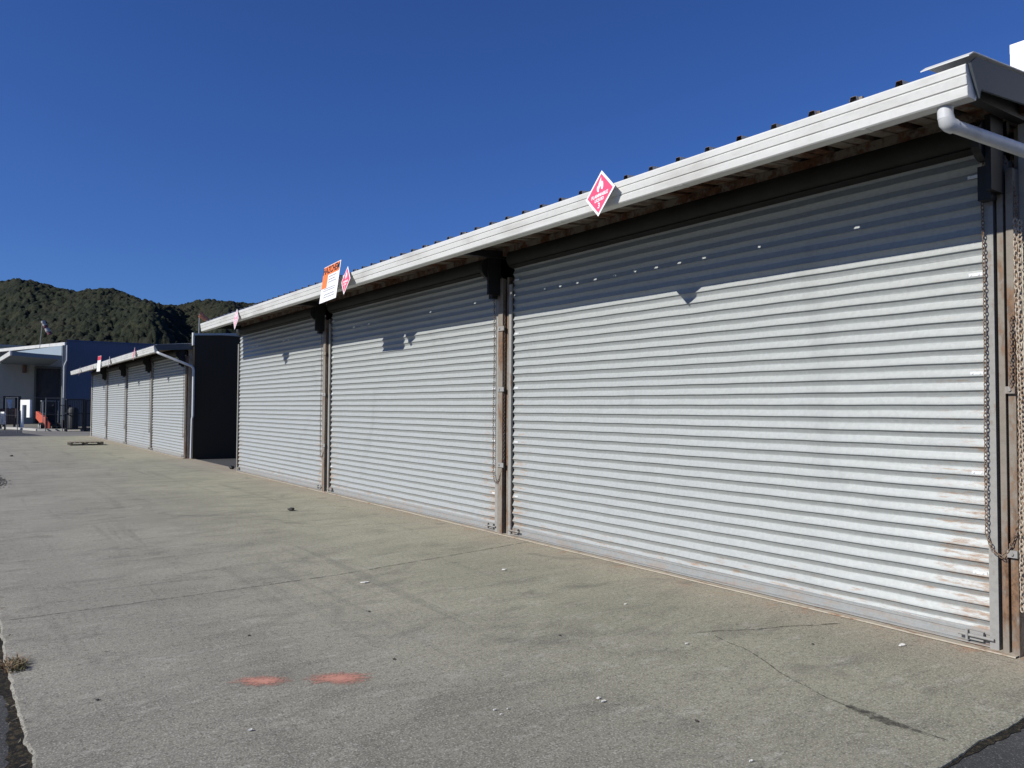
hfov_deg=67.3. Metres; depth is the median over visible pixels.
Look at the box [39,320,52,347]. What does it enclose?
windsock
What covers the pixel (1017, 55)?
white building
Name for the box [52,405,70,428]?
steel stillage
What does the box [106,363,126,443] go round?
roller door
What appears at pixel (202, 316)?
windsock
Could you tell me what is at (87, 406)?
steel stillage
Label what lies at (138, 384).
roller door
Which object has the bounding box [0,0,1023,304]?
sky
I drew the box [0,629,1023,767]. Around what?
joint dirt
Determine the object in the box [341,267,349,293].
hazard diamond
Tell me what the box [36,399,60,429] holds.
forklift
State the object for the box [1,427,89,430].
kerb
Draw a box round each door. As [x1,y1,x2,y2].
[35,368,59,423]
[91,368,106,438]
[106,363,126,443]
[125,356,151,449]
[150,350,186,457]
[236,306,329,490]
[327,258,505,531]
[506,113,1021,649]
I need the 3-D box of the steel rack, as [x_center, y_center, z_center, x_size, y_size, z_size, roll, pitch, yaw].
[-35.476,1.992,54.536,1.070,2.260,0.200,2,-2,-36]
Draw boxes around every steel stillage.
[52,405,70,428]
[64,399,85,431]
[83,400,90,430]
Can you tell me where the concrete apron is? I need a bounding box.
[0,436,1023,767]
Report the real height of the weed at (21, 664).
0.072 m
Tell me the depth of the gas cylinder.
47.12 m
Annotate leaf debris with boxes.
[0,587,32,766]
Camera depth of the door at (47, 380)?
68.16 m
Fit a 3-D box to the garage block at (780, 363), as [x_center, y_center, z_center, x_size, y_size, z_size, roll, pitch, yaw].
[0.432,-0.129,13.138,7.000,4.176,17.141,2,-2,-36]
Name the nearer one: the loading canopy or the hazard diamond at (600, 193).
the hazard diamond at (600, 193)
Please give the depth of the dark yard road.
43.00 m
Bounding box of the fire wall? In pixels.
[191,332,240,458]
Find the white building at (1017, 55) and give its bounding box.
[1010,40,1023,70]
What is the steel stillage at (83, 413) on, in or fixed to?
on the ground
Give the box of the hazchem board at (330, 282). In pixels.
[319,260,340,303]
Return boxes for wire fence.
[0,397,62,432]
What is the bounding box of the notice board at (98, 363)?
[97,356,100,371]
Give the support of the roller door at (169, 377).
in the garage block at (143, 399)
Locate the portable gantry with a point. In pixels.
(28, 403)
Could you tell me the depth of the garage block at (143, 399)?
27.02 m
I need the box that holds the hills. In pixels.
[0,278,256,345]
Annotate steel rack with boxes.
[2,396,20,426]
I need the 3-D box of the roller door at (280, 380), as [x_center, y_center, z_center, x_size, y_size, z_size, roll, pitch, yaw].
[-5.085,0.279,16.279,0.392,3.481,5.589,2,-2,-36]
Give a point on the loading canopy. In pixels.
(45, 354)
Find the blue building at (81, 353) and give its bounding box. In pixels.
[66,340,154,425]
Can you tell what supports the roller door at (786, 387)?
in the garage block at (780, 363)
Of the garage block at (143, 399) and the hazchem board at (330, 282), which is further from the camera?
the garage block at (143, 399)
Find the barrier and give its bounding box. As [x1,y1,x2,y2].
[0,412,5,429]
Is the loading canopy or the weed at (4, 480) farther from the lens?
the loading canopy
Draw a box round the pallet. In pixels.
[67,441,103,445]
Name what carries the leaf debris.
on the joint dirt
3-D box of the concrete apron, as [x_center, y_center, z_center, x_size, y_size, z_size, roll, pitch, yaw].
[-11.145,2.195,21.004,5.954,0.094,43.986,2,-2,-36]
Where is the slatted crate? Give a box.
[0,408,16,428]
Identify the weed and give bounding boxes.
[0,475,11,487]
[0,651,30,673]
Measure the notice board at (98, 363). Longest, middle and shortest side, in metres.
0.640 x 0.620 x 0.011 m
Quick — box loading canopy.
[0,342,67,426]
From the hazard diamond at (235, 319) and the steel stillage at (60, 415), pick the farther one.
the steel stillage at (60, 415)
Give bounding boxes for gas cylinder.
[67,407,78,429]
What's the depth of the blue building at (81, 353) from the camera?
59.01 m
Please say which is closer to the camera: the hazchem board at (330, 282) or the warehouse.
the hazchem board at (330, 282)
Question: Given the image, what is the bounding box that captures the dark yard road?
[0,430,42,435]
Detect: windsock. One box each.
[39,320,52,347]
[198,311,208,332]
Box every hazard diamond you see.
[233,311,238,329]
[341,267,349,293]
[586,171,614,215]
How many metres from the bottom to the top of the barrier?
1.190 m
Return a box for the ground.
[0,424,1023,767]
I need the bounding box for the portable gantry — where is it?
[20,400,31,427]
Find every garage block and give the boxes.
[70,343,194,458]
[200,51,1023,658]
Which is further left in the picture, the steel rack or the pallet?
the steel rack
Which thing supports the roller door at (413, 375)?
in the garage block at (780, 363)
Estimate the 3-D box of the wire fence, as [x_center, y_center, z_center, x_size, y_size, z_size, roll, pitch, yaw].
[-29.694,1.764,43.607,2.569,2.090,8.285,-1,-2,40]
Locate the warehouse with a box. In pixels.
[0,344,65,423]
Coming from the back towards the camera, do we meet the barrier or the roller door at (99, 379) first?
the barrier

